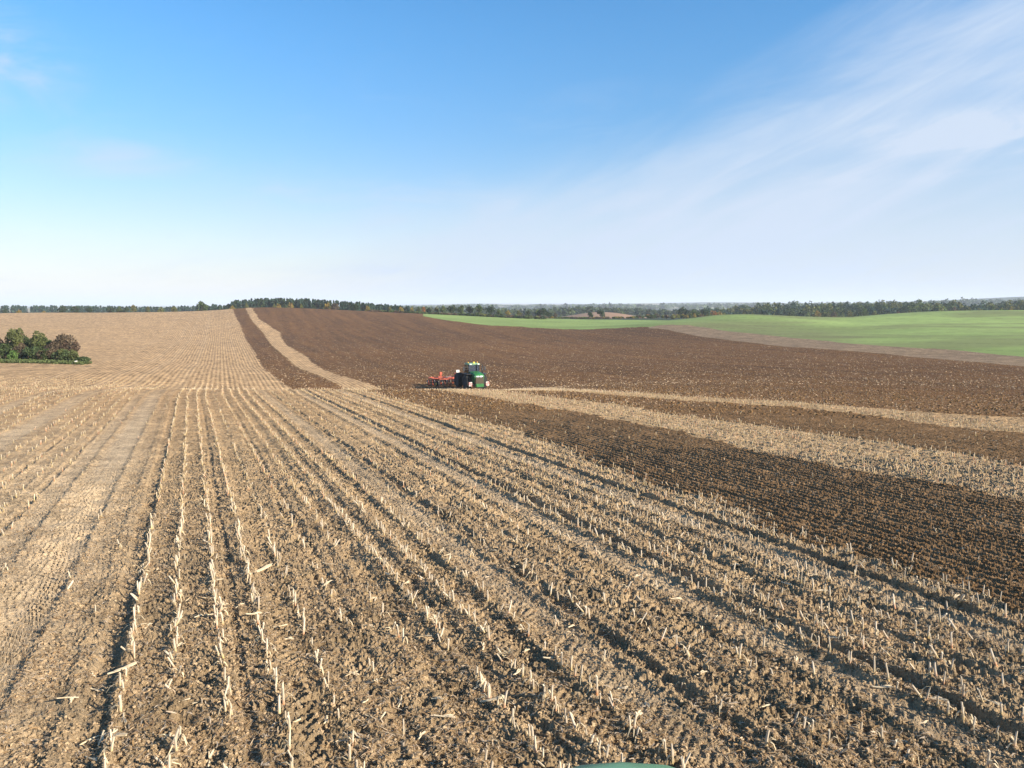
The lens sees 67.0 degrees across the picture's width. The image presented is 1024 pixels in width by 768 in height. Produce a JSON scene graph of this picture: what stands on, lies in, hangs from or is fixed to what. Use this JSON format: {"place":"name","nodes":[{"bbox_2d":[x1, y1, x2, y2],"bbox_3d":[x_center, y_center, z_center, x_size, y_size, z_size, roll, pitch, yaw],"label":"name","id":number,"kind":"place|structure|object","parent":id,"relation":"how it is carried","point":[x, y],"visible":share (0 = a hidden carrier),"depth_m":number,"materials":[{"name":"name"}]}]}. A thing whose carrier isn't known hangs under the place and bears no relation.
{"place":"outdoors","nodes":[
{"label":"outdoors","id":0,"kind":"place"},
{"bbox_2d":[0,297,1023,767],"bbox_3d":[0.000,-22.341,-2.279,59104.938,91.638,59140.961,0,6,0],"label":"ground","id":1,"kind":"structure","parent":0,"point":[206,345],"depth_m":23.44,"materials":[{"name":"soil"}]},
{"bbox_2d":[0,343,12,358],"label":"shrub","id":2,"kind":"object","parent":1,"relation":"on","point":[5,350],"visible":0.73,"depth_m":155.26,"materials":[{"name":"green plant"}]},
{"bbox_2d":[7,350,19,358],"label":"shrub","id":3,"kind":"object","parent":1,"relation":"on","point":[12,354],"visible":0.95,"depth_m":152.73,"materials":[{"name":"green plant"}]},
{"bbox_2d":[4,328,25,347],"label":"shrub","id":4,"kind":"object","parent":1,"relation":"on","point":[14,337],"visible":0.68,"depth_m":158.87,"materials":[{"name":"green plant"}]},
{"bbox_2d":[9,343,28,358],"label":"shrub","id":5,"kind":"object","parent":1,"relation":"on","point":[19,348],"visible":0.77,"depth_m":154.19,"materials":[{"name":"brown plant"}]},
{"bbox_2d":[21,335,31,346],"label":"shrub","id":6,"kind":"object","parent":1,"relation":"on","point":[26,338],"visible":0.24,"depth_m":162.38,"materials":[{"name":"green plant"}]},
{"bbox_2d":[23,346,41,358],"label":"shrub","id":7,"kind":"object","parent":1,"relation":"on","point":[30,353],"visible":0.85,"depth_m":152.90,"materials":[{"name":"green plant"}]},
{"bbox_2d":[28,330,47,348],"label":"shrub","id":8,"kind":"object","parent":1,"relation":"on","point":[39,340],"visible":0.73,"depth_m":158.69,"materials":[{"name":"green plant"}]},
{"bbox_2d":[0,358,91,364],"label":"rough grass","id":9,"kind":"structure","parent":1,"relation":"on","point":[42,361],"depth_m":147.17,"materials":[{"name":"green plant"}]},
{"bbox_2d":[36,348,56,359],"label":"shrub","id":10,"kind":"object","parent":1,"relation":"on","point":[44,354],"visible":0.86,"depth_m":152.93,"materials":[{"name":"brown plant"}]},
{"bbox_2d":[51,348,72,359],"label":"shrub","id":11,"kind":"object","parent":1,"relation":"on","point":[62,354],"visible":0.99,"depth_m":152.06,"materials":[{"name":"green plant"}]},
{"bbox_2d":[57,305,66,312],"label":"broadleaf tree","id":12,"kind":"object","parent":1,"relation":"on","point":[62,309],"visible":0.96,"depth_m":557.88,"materials":[{"name":"green plant"}]},
{"bbox_2d":[44,333,80,351],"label":"shrub","id":13,"kind":"object","parent":1,"relation":"on","point":[63,342],"visible":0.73,"depth_m":157.34,"materials":[{"name":"brown plant"}]},
{"bbox_2d":[69,350,78,359],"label":"shrub","id":14,"kind":"object","parent":1,"relation":"on","point":[75,355],"visible":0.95,"depth_m":152.69,"materials":[{"name":"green plant"}]},
{"bbox_2d":[70,306,79,312],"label":"broadleaf tree","id":15,"kind":"object","parent":1,"relation":"on","point":[74,309],"visible":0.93,"depth_m":559.08,"materials":[{"name":"green plant"}]},
{"bbox_2d":[75,356,90,360],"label":"shrub","id":16,"kind":"object","parent":1,"relation":"on","point":[82,358],"visible":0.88,"depth_m":151.32,"materials":[{"name":"green plant"}]},
{"bbox_2d":[76,735,100,746],"bbox_3d":[-5.802,4.868,10.562,0.075,0.039,0.332,0,10,38],"label":"fallen cane piece","id":17,"kind":"object","parent":1,"relation":"on","point":[87,740],"visible":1,"depth_m":10.57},
{"bbox_2d":[98,736,114,758],"bbox_3d":[-5.260,4.707,10.007,0.079,0.260,0.236,4,7,34],"label":"cut maize stalk","id":18,"kind":"object","parent":1,"relation":"on","point":[112,744],"visible":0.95,"depth_m":10.07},
{"bbox_2d":[0,304,216,312],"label":"pine wood","id":19,"kind":"object","parent":1,"relation":"on","point":[50,309],"visible":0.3,"depth_m":921.80,"materials":[{"name":"green plant"}]},
{"bbox_2d":[106,695,121,714],"bbox_3d":[-5.727,4.647,11.133,0.174,0.286,0.163,0,6,-5],"label":"cut maize stalk","id":20,"kind":"object","parent":1,"relation":"on","point":[120,703],"visible":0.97,"depth_m":11.18,"materials":[{"name":"plant"}]},
{"bbox_2d":[103,733,127,736],"bbox_3d":[-5.403,4.771,10.518,0.433,0.040,0.075,-9,2,21],"label":"fallen cane piece","id":21,"kind":"object","parent":1,"relation":"on","point":[120,734],"visible":0.86,"depth_m":10.48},
{"bbox_2d":[107,661,137,674],"bbox_3d":[-6.299,4.600,12.516,0.460,0.043,0.080,-15,13,-30],"label":"fallen cane piece","id":22,"kind":"object","parent":1,"relation":"on","point":[124,667],"visible":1,"depth_m":12.50,"materials":[{"name":"plant"}]},
{"bbox_2d":[120,641,134,657],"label":"cut maize stalk","id":23,"kind":"object","parent":1,"relation":"on","point":[133,650],"visible":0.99,"depth_m":13.16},
{"bbox_2d":[155,752,178,766],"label":"cut maize stalk","id":24,"kind":"object","parent":1,"relation":"on","point":[161,762],"visible":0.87,"depth_m":9.78,"materials":[{"name":"plant"}]},
{"bbox_2d":[160,754,181,767],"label":"cut maize stalk","id":25,"kind":"object","parent":1,"relation":"on","point":[169,763],"visible":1,"depth_m":9.61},
{"bbox_2d":[168,728,178,753],"bbox_3d":[-4.425,4.688,10.108,0.216,0.316,0.159,24,-5,38],"label":"cut maize stalk","id":26,"kind":"object","parent":1,"relation":"on","point":[172,742],"visible":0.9,"depth_m":10.18,"materials":[{"name":"plant"}]},
{"bbox_2d":[168,666,183,677],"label":"cut maize stalk","id":27,"kind":"object","parent":1,"relation":"on","point":[179,670],"visible":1,"depth_m":12.39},
{"bbox_2d":[170,610,182,625],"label":"cut maize stalk","id":28,"kind":"object","parent":1,"relation":"on","point":[179,618],"visible":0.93,"depth_m":14.53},
{"bbox_2d":[176,725,186,744],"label":"cut maize stalk","id":29,"kind":"object","parent":1,"relation":"on","point":[180,736],"visible":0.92,"depth_m":10.30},
{"bbox_2d":[174,737,189,750],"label":"cut maize stalk","id":30,"kind":"object","parent":1,"relation":"on","point":[176,744],"visible":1,"depth_m":10.08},
{"bbox_2d":[195,301,207,310],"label":"broadleaf tree","id":31,"kind":"object","parent":1,"relation":"on","point":[202,306],"visible":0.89,"depth_m":561.48,"materials":[{"name":"green plant"}]},
{"bbox_2d":[193,495,211,504],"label":"uprooted maize tuft","id":32,"kind":"object","parent":1,"relation":"on","point":[202,501],"visible":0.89,"depth_m":24.96,"materials":[{"name":"beige plant"}]},
{"bbox_2d":[255,563,272,571],"bbox_3d":[-5.866,4.327,18.014,0.676,0.062,0.118,-19,17,-40],"label":"fallen cane piece","id":33,"kind":"object","parent":1,"relation":"on","point":[264,567],"visible":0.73,"depth_m":18.07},
{"bbox_2d":[266,638,277,657],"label":"cut maize stalk","id":34,"kind":"object","parent":1,"relation":"on","point":[267,650],"visible":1,"depth_m":13.22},
{"bbox_2d":[278,694,283,714],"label":"cut maize stalk","id":35,"kind":"object","parent":1,"relation":"on","point":[279,707],"visible":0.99,"depth_m":11.21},
{"bbox_2d":[280,715,290,733],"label":"cut maize stalk","id":36,"kind":"object","parent":1,"relation":"on","point":[288,722],"visible":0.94,"depth_m":10.68,"materials":[{"name":"plant"}]},
{"bbox_2d":[281,730,290,750],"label":"cut maize stalk","id":37,"kind":"object","parent":1,"relation":"on","point":[289,743],"visible":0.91,"depth_m":10.19,"materials":[{"name":"plant"}]},
{"bbox_2d":[282,687,292,704],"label":"cut maize stalk","id":38,"kind":"object","parent":1,"relation":"on","point":[283,699],"visible":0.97,"depth_m":11.41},
{"bbox_2d":[295,618,313,634],"bbox_3d":[-3.775,4.439,14.150,0.349,0.333,0.157,-4,7,-35],"label":"cut maize stalk","id":39,"kind":"object","parent":1,"relation":"on","point":[304,628],"visible":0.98,"depth_m":14.12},
{"bbox_2d":[206,298,409,310],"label":"pine wood","id":40,"kind":"object","parent":1,"relation":"on","point":[283,303],"visible":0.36,"depth_m":627.59,"materials":[{"name":"green plant"}]},
{"bbox_2d":[331,303,338,309],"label":"broadleaf tree","id":41,"kind":"object","parent":1,"relation":"on","point":[335,307],"visible":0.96,"depth_m":557.67,"materials":[{"name":"green plant"}]},
{"bbox_2d":[331,744,350,763],"bbox_3d":[-2.206,4.782,9.976,0.254,0.272,0.046,-1,6,-11],"label":"cut maize stalk","id":42,"kind":"object","parent":1,"relation":"on","point":[349,753],"visible":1,"depth_m":9.98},
{"bbox_2d":[345,730,353,745],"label":"cut maize stalk","id":43,"kind":"object","parent":1,"relation":"on","point":[352,739],"visible":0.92,"depth_m":10.30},
{"bbox_2d":[350,303,358,310],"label":"broadleaf tree","id":44,"kind":"object","parent":1,"relation":"on","point":[355,307],"visible":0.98,"depth_m":555.17,"materials":[{"name":"green plant"}]},
{"bbox_2d":[427,370,458,385],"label":"cultivator","id":45,"kind":"object","parent":1,"relation":"on","point":[441,378],"visible":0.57,"depth_m":130.39,"materials":[{"name":"orange paint"}]},
{"bbox_2d":[434,714,455,717],"bbox_3d":[-0.960,4.731,11.027,0.323,0.035,0.072,2,10,5],"label":"fallen cane piece","id":46,"kind":"object","parent":1,"relation":"on","point":[447,715],"visible":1,"depth_m":11.03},
{"bbox_2d":[446,305,457,312],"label":"broadleaf tree","id":47,"kind":"object","parent":1,"relation":"on","point":[451,309],"visible":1,"depth_m":539.84,"materials":[{"name":"green plant"}]},
{"bbox_2d":[367,310,547,318],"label":"hedgerow","id":48,"kind":"object","parent":1,"relation":"on","point":[497,315],"visible":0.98,"depth_m":518.94,"materials":[{"name":"green plant"}]},
{"bbox_2d":[466,305,474,312],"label":"broadleaf tree","id":49,"kind":"object","parent":1,"relation":"on","point":[470,310],"visible":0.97,"depth_m":547.36,"materials":[{"name":"green plant"}]},
{"bbox_2d":[454,362,488,389],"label":"articulated tractor","id":50,"kind":"object","parent":1,"relation":"on","point":[469,379],"visible":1,"depth_m":122.11,"materials":[{"name":"green paint"}]},
{"bbox_2d":[475,303,482,313],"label":"broadleaf tree","id":51,"kind":"object","parent":1,"relation":"on","point":[478,309],"visible":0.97,"depth_m":541.05,"materials":[{"name":"green plant"}]},
{"bbox_2d":[478,684,489,698],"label":"cut maize stalk","id":52,"kind":"object","parent":1,"relation":"on","point":[488,693],"visible":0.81,"depth_m":11.62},
{"bbox_2d":[486,304,495,313],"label":"broadleaf tree","id":53,"kind":"object","parent":1,"relation":"on","point":[491,308],"visible":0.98,"depth_m":542.13,"materials":[{"name":"green plant"}]},
{"bbox_2d":[480,695,504,701],"bbox_3d":[-0.280,4.694,11.517,0.406,0.038,0.071,-10,6,-2],"label":"fallen cane piece","id":54,"kind":"object","parent":1,"relation":"on","point":[491,699],"visible":0.85,"depth_m":11.50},
{"bbox_2d":[496,690,507,711],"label":"cut maize stalk","id":55,"kind":"object","parent":1,"relation":"on","point":[504,700],"visible":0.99,"depth_m":11.27,"materials":[{"name":"plant"}]},
{"bbox_2d":[499,648,515,660],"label":"uprooted maize tuft","id":56,"kind":"object","parent":1,"relation":"on","point":[509,655],"visible":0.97,"depth_m":13.01,"materials":[{"name":"beige plant"}]},
{"bbox_2d":[0,326,1023,767],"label":"soil clods","id":57,"kind":"object","parent":1,"relation":"on","point":[680,700],"visible":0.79,"depth_m":15.61,"materials":[{"name":"soil"}]},
{"bbox_2d":[0,376,1023,767],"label":"maize stubble","id":58,"kind":"object","parent":1,"relation":"on","point":[348,520],"visible":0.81,"depth_m":25.85,"materials":[{"name":"plant"}]},
{"bbox_2d":[511,708,519,730],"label":"cut maize stalk","id":59,"kind":"object","parent":1,"relation":"on","point":[512,718],"visible":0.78,"depth_m":10.82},
{"bbox_2d":[527,735,536,752],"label":"cut maize stalk","id":60,"kind":"object","parent":1,"relation":"on","point":[534,747],"visible":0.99,"depth_m":10.08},
{"bbox_2d":[537,684,545,700],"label":"cut maize stalk","id":61,"kind":"object","parent":1,"relation":"on","point":[544,695],"visible":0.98,"depth_m":11.52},
{"bbox_2d":[537,308,547,315],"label":"broadleaf tree","id":62,"kind":"object","parent":1,"relation":"on","point":[543,311],"visible":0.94,"depth_m":546.58,"materials":[{"name":"green plant"}]},
{"bbox_2d":[389,305,702,316],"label":"distant wood","id":63,"kind":"object","parent":1,"relation":"on","point":[561,311],"visible":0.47,"depth_m":1065.35,"materials":[{"name":"green plant"}]},
{"bbox_2d":[545,685,552,704],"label":"cut maize stalk","id":64,"kind":"object","parent":1,"relation":"on","point":[550,692],"visible":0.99,"depth_m":11.44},
{"bbox_2d":[552,696,559,714],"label":"cut maize stalk","id":65,"kind":"object","parent":1,"relation":"on","point":[556,705],"visible":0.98,"depth_m":11.17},
{"bbox_2d":[569,712,589,731],"bbox_3d":[0.922,4.638,10.646,0.214,0.319,0.242,-26,-25,7],"label":"cut maize stalk","id":66,"kind":"object","parent":1,"relation":"on","point":[573,721],"visible":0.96,"depth_m":10.67,"materials":[{"name":"plant"}]},
{"bbox_2d":[578,606,586,618],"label":"cut maize stalk","id":67,"kind":"object","parent":1,"relation":"on","point":[585,615],"visible":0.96,"depth_m":15.00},
{"bbox_2d":[586,675,597,695],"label":"cut maize stalk","id":68,"kind":"object","parent":1,"relation":"on","point":[596,690],"visible":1,"depth_m":11.73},
{"bbox_2d":[593,737,600,757],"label":"cut maize stalk","id":69,"kind":"object","parent":1,"relation":"on","point":[599,742],"visible":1,"depth_m":10.03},
{"bbox_2d":[597,309,604,316],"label":"broadleaf tree","id":70,"kind":"object","parent":1,"relation":"on","point":[601,313],"visible":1,"depth_m":548.25,"materials":[{"name":"green plant"}]},
{"bbox_2d":[403,301,856,309],"bbox_3d":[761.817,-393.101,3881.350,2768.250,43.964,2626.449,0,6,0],"label":"horizon woods","id":71,"kind":"object","parent":1,"relation":"on","point":[688,306],"visible":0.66,"depth_m":3079.96,"materials":[{"name":"green plant"}]},
{"bbox_2d":[627,712,641,737],"bbox_3d":[1.685,4.702,10.643,0.236,0.310,0.209,3,8,-8],"label":"cut maize stalk","id":72,"kind":"object","parent":1,"relation":"on","point":[634,724],"visible":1,"depth_m":10.71,"materials":[{"name":"plant"}]},
{"bbox_2d":[548,313,725,318],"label":"field edge scrub","id":73,"kind":"object","parent":1,"relation":"on","point":[694,315],"visible":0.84,"depth_m":565.89,"materials":[{"name":"green plant"}]},
{"bbox_2d":[634,727,641,743],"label":"cut maize stalk","id":74,"kind":"object","parent":1,"relation":"on","point":[637,732],"visible":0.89,"depth_m":10.61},
{"bbox_2d":[658,739,666,752],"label":"cut maize stalk","id":75,"kind":"object","parent":1,"relation":"on","point":[664,744],"visible":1,"depth_m":9.97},
{"bbox_2d":[676,307,690,317],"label":"broadleaf tree","id":76,"kind":"object","parent":1,"relation":"on","point":[682,310],"visible":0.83,"depth_m":593.61,"materials":[{"name":"green plant"}]},
{"bbox_2d":[700,308,710,314],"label":"broadleaf tree","id":77,"kind":"object","parent":1,"relation":"on","point":[704,311],"visible":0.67,"depth_m":599.82,"materials":[{"name":"green plant"}]},
{"bbox_2d":[738,643,748,664],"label":"cut maize stalk","id":78,"kind":"object","parent":1,"relation":"on","point":[739,654],"visible":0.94,"depth_m":13.06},
{"bbox_2d":[764,730,776,749],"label":"cut maize stalk","id":79,"kind":"object","parent":1,"relation":"on","point":[767,740],"visible":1,"depth_m":10.33,"materials":[{"name":"plant"}]},
{"bbox_2d":[792,711,799,726],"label":"cut maize stalk","id":80,"kind":"object","parent":1,"relation":"on","point":[795,719],"visible":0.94,"depth_m":10.94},
{"bbox_2d":[799,627,805,639],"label":"cut maize stalk","id":81,"kind":"object","parent":1,"relation":"on","point":[801,634],"visible":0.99,"depth_m":13.83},
{"bbox_2d":[802,719,813,732],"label":"cut maize stalk","id":82,"kind":"object","parent":1,"relation":"on","point":[810,725],"visible":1,"depth_m":10.59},
{"bbox_2d":[808,661,820,675],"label":"cut maize stalk","id":83,"kind":"object","parent":1,"relation":"on","point":[813,668],"visible":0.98,"depth_m":12.50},
{"bbox_2d":[831,747,848,754],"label":"cut maize stalk","id":84,"kind":"object","parent":1,"relation":"on","point":[842,751],"visible":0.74,"depth_m":10.14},
{"bbox_2d":[698,299,1023,316],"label":"wood","id":85,"kind":"object","parent":1,"relation":"on","point":[879,308],"visible":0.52,"depth_m":733.32,"materials":[{"name":"green plant"}]},
{"bbox_2d":[855,308,868,316],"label":"broadleaf tree","id":86,"kind":"object","parent":1,"relation":"on","point":[862,312],"visible":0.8,"depth_m":626.87,"materials":[{"name":"green plant"}]},
{"bbox_2d":[864,586,875,592],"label":"uprooted maize tuft","id":87,"kind":"object","parent":1,"relation":"on","point":[869,590],"visible":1,"depth_m":16.50,"materials":[{"name":"beige plant"}]},
{"bbox_2d":[867,621,878,635],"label":"cut maize stalk","id":88,"kind":"object","parent":1,"relation":"on","point":[876,630],"visible":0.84,"depth_m":14.23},
{"bbox_2d":[871,685,892,687],"bbox_3d":[5.757,4.704,12.019,0.332,0.039,0.075,-1,7,4],"label":"fallen cane piece","id":89,"kind":"object","parent":1,"relation":"on","point":[886,686],"visible":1,"depth_m":12.02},
{"bbox_2d":[885,663,891,681],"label":"cut maize stalk","id":90,"kind":"object","parent":1,"relation":"on","point":[888,675],"visible":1,"depth_m":12.13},
{"bbox_2d":[912,684,931,697],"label":"cut maize stalk","id":91,"kind":"object","parent":1,"relation":"on","point":[917,692],"visible":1,"depth_m":11.63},
{"bbox_2d":[821,297,1023,306],"bbox_3d":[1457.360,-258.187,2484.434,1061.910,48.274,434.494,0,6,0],"label":"wood","id":92,"kind":"object","parent":1,"relation":"on","point":[967,302],"visible":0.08,"depth_m":2374.80,"materials":[{"name":"green plant"}]},
{"bbox_2d":[922,661,932,674],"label":"cut maize stalk","id":93,"kind":"object","parent":1,"relation":"on","point":[930,669],"visible":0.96,"depth_m":12.29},
{"bbox_2d":[927,626,934,641],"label":"cut maize stalk","id":94,"kind":"object","parent":1,"relation":"on","point":[928,633],"visible":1,"depth_m":13.96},
{"bbox_2d":[926,645,938,658],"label":"cut maize stalk","id":95,"kind":"object","parent":1,"relation":"on","point":[933,651],"visible":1,"depth_m":12.99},
{"bbox_2d":[935,304,946,310],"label":"broadleaf tree","id":96,"kind":"object","parent":1,"relation":"on","point":[940,308],"visible":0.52,"depth_m":636.09,"materials":[{"name":"green plant"}]},
{"bbox_2d":[936,695,954,709],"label":"cut maize stalk","id":97,"kind":"object","parent":1,"relation":"on","point":[937,701],"visible":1,"depth_m":11.23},
{"bbox_2d":[940,670,953,684],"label":"cut maize stalk","id":98,"kind":"object","parent":1,"relation":"on","point":[944,678],"visible":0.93,"depth_m":12.04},
{"bbox_2d":[945,632,952,648],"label":"cut maize stalk","id":99,"kind":"object","parent":1,"relation":"on","point":[951,643],"visible":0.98,"depth_m":13.56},
{"bbox_2d":[955,701,964,718],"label":"cut maize stalk","id":100,"kind":"object","parent":1,"relation":"on","point":[963,711],"visible":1,"depth_m":10.95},
{"bbox_2d":[962,684,973,697],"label":"cut maize stalk","id":101,"kind":"object","parent":1,"relation":"on","point":[963,690],"visible":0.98,"depth_m":11.63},
{"bbox_2d":[967,714,975,733],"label":"cut maize stalk","id":102,"kind":"object","parent":1,"relation":"on","point":[973,720],"visible":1,"depth_m":10.79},
{"bbox_2d":[981,648,998,666],"bbox_3d":[7.888,4.526,12.842,0.328,0.327,0.192,-21,-44,29],"label":"cut maize stalk","id":103,"kind":"object","parent":1,"relation":"on","point":[993,658],"visible":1,"depth_m":12.82,"materials":[{"name":"plant"}]},
{"bbox_2d":[986,749,998,767],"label":"cut maize stalk","id":104,"kind":"object","parent":1,"relation":"on","point":[989,761],"visible":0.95,"depth_m":9.79,"materials":[{"name":"plant"}]},
{"bbox_2d":[996,603,1006,617],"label":"cut maize stalk","id":105,"kind":"object","parent":1,"relation":"on","point":[1005,613],"visible":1,"depth_m":14.96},
{"bbox_2d":[993,702,1010,713],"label":"cut maize stalk","id":106,"kind":"object","parent":1,"relation":"on","point":[1001,709],"visible":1,"depth_m":11.14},
{"bbox_2d":[1005,639,1014,653],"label":"cut maize stalk","id":107,"kind":"object","parent":1,"relation":"on","point":[1008,646],"visible":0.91,"depth_m":13.39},
{"bbox_2d":[1005,731,1017,748],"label":"cut maize stalk","id":108,"kind":"object","parent":1,"relation":"on","point":[1014,740],"visible":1,"depth_m":10.24,"materials":[{"name":"plant"}]},
{"bbox_2d":[0,0,1023,305],"label":"sky","id":109,"kind":"structure","parent":0,"point":[153,152],"materials":[{"name":"blue"}]},
{"bbox_2d":[573,762,673,767],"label":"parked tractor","id":110,"kind":"object","parent":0,"point":[622,765],"visible":1,"depth_m":5.83,"materials":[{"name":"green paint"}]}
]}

